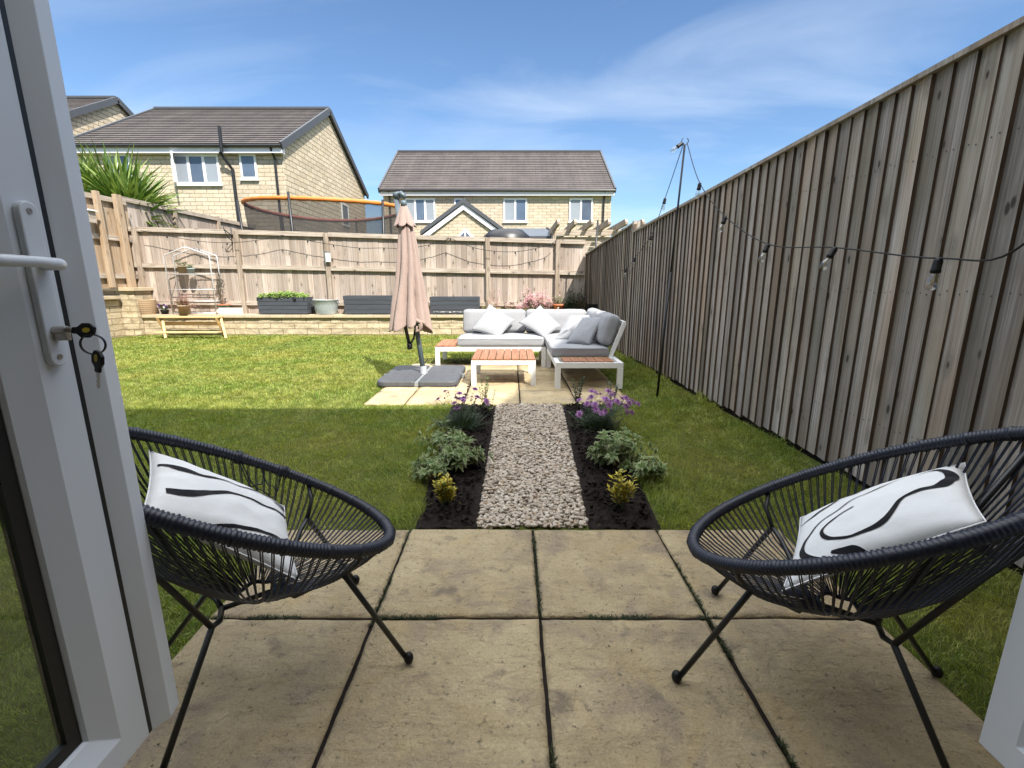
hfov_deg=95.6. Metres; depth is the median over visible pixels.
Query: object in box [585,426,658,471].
variegated shrub
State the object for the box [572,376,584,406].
upright sprig
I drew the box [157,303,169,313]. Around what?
flower pot
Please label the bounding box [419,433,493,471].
variegated shrub
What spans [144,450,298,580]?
pillow
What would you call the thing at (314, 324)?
garden wall
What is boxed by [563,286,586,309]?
dark shrub
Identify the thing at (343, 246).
festoon lights
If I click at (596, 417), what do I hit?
scabious
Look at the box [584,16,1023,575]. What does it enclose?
board fence
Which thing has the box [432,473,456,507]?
golden shrub
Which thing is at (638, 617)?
joint moss
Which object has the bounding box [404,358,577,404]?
patio bedding
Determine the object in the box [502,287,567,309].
pink perennial
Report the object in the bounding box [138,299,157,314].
woven basket
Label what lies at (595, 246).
light pole
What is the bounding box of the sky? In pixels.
[49,0,1023,236]
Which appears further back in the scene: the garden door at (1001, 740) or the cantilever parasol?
the cantilever parasol
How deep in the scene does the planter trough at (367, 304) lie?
10.48 m
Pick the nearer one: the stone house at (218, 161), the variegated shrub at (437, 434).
the variegated shrub at (437, 434)
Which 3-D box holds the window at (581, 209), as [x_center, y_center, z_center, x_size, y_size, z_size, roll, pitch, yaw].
[3.643,-9.174,24.558,1.323,1.237,0.090,0,12,0]
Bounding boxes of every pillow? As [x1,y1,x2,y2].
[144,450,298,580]
[782,462,986,591]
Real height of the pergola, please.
2.463 m
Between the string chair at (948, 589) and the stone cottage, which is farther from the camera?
the stone cottage
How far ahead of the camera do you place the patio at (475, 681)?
1.42 m
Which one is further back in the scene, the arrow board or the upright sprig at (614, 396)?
the arrow board
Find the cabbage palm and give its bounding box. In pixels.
[74,133,190,227]
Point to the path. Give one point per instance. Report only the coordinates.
(528, 468)
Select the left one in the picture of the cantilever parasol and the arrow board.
the arrow board
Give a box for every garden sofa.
[435,309,585,366]
[544,308,625,388]
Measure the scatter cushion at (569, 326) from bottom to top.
0.324 m
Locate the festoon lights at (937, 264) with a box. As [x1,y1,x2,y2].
[598,142,1023,290]
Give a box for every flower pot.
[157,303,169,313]
[166,291,200,314]
[488,289,500,308]
[551,294,563,308]
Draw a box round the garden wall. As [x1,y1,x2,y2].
[142,314,526,335]
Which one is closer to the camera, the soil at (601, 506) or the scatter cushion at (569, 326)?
the soil at (601, 506)
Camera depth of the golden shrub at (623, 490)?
2.42 m
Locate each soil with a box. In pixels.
[415,403,495,528]
[563,402,660,529]
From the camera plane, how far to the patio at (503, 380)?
5.20 m
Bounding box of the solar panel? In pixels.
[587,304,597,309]
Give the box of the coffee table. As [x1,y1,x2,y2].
[471,349,535,385]
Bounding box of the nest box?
[87,209,97,222]
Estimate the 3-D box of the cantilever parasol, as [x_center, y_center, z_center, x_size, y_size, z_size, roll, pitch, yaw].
[-1.090,-1.155,5.562,1.000,2.200,1.060,0,12,0]
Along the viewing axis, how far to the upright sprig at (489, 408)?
4.13 m
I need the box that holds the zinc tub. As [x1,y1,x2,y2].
[311,299,340,314]
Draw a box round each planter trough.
[256,290,313,314]
[343,295,392,314]
[429,287,479,314]
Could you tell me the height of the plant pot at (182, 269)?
0.306 m
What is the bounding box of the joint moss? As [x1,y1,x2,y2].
[205,527,799,767]
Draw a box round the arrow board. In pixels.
[216,308,243,313]
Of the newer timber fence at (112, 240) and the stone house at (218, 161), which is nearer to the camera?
the newer timber fence at (112, 240)
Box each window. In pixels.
[102,154,129,171]
[170,151,222,185]
[238,154,259,180]
[405,198,435,222]
[454,198,464,204]
[458,229,472,236]
[503,198,527,222]
[568,198,592,222]
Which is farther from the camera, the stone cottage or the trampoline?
the stone cottage
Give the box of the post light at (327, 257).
[324,252,330,262]
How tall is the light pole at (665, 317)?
2.543 m
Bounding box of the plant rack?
[163,247,223,314]
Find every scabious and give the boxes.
[428,385,498,432]
[564,388,640,432]
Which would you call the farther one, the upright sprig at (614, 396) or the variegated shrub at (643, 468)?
the upright sprig at (614, 396)
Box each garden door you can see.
[0,0,178,767]
[979,574,1023,767]
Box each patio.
[123,529,1004,767]
[364,358,632,405]
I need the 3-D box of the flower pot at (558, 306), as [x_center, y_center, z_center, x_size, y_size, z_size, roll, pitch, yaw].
[1.067,-1.822,10.573,0.316,0.464,0.355,7,14,29]
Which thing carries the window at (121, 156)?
in the stone house at (218, 161)
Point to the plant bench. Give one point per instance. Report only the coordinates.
(220, 324)
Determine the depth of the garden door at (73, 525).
0.77 m
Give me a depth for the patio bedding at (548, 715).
1.49 m
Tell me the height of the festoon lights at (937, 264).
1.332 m
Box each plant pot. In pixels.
[175,260,187,273]
[186,263,194,273]
[215,272,230,307]
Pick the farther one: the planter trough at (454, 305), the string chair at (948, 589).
the planter trough at (454, 305)
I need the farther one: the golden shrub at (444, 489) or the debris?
the golden shrub at (444, 489)
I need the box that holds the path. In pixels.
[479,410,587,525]
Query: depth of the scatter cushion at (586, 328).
5.70 m
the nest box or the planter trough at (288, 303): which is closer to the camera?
the nest box
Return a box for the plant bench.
[154,316,226,338]
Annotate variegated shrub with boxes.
[410,455,450,482]
[414,420,471,449]
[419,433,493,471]
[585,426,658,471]
[623,455,668,481]
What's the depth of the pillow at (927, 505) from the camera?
1.26 m
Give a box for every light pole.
[590,220,598,303]
[656,138,688,396]
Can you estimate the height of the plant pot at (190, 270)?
0.230 m
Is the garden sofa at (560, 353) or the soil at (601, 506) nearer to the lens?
the soil at (601, 506)
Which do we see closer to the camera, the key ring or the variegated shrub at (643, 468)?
the key ring
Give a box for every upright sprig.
[478,377,488,407]
[482,389,496,412]
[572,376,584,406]
[606,379,620,404]
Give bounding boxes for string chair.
[128,426,413,767]
[671,426,1023,767]
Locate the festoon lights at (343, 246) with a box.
[141,230,557,253]
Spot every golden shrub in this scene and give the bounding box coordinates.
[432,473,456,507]
[607,469,638,510]
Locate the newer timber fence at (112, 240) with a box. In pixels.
[84,190,137,288]
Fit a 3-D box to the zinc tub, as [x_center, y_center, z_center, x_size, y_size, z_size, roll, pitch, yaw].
[-4.262,-1.772,10.648,0.567,0.334,0.567,10,16,38]
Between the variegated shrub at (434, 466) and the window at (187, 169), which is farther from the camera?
the window at (187, 169)
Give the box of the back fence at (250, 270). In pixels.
[127,227,585,313]
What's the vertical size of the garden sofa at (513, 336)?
0.772 m
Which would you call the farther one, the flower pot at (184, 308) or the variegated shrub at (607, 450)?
the flower pot at (184, 308)
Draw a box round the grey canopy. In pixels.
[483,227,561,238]
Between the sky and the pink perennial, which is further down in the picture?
the pink perennial
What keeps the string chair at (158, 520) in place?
on the patio at (475, 681)
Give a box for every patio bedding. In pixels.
[214,531,844,767]
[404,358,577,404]
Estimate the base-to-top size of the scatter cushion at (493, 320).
0.472 m
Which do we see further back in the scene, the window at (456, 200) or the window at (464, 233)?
the window at (456, 200)
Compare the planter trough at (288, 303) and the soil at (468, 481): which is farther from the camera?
the planter trough at (288, 303)
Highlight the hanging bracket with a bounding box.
[223,226,232,244]
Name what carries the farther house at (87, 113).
on the terrain
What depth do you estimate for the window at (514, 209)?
24.57 m
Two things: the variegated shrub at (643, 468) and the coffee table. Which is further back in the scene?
the coffee table
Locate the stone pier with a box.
[102,287,152,337]
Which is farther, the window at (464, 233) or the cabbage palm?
the window at (464, 233)
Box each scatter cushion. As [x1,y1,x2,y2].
[471,304,514,334]
[518,305,561,336]
[555,315,590,338]
[565,317,599,344]
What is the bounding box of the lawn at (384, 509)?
[0,335,1022,767]
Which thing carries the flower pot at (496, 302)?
on the garden wall
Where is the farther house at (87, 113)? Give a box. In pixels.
[66,96,133,135]
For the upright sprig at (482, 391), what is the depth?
4.29 m
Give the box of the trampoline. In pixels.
[236,192,397,233]
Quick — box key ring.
[67,323,106,388]
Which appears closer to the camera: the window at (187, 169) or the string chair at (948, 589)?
the string chair at (948, 589)
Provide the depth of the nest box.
9.38 m
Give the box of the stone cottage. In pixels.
[378,150,615,257]
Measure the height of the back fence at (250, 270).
1.948 m
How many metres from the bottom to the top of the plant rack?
1.479 m
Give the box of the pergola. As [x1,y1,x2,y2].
[549,219,644,255]
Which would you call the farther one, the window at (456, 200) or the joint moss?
the window at (456, 200)
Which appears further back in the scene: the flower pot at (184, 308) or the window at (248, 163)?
the window at (248, 163)
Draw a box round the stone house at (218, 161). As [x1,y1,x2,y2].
[74,107,368,223]
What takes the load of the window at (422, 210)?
in the stone cottage
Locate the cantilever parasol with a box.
[377,191,465,386]
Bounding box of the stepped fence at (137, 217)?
[121,196,247,229]
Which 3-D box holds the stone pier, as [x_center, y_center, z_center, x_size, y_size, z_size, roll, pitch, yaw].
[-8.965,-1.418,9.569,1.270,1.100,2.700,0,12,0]
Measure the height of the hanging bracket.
0.389 m
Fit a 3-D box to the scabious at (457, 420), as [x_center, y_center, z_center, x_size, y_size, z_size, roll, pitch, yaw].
[-0.405,0.185,3.808,0.576,0.347,0.590,-7,14,-30]
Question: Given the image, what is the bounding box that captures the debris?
[124,529,940,767]
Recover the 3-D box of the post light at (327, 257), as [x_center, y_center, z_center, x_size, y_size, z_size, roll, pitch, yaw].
[-4.171,-2.864,10.511,0.120,0.240,0.071,0,12,0]
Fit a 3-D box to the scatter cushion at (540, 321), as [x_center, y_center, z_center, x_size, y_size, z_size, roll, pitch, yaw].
[0.415,-0.928,6.840,0.550,0.456,0.341,7,14,27]
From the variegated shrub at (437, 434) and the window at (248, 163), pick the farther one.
the window at (248, 163)

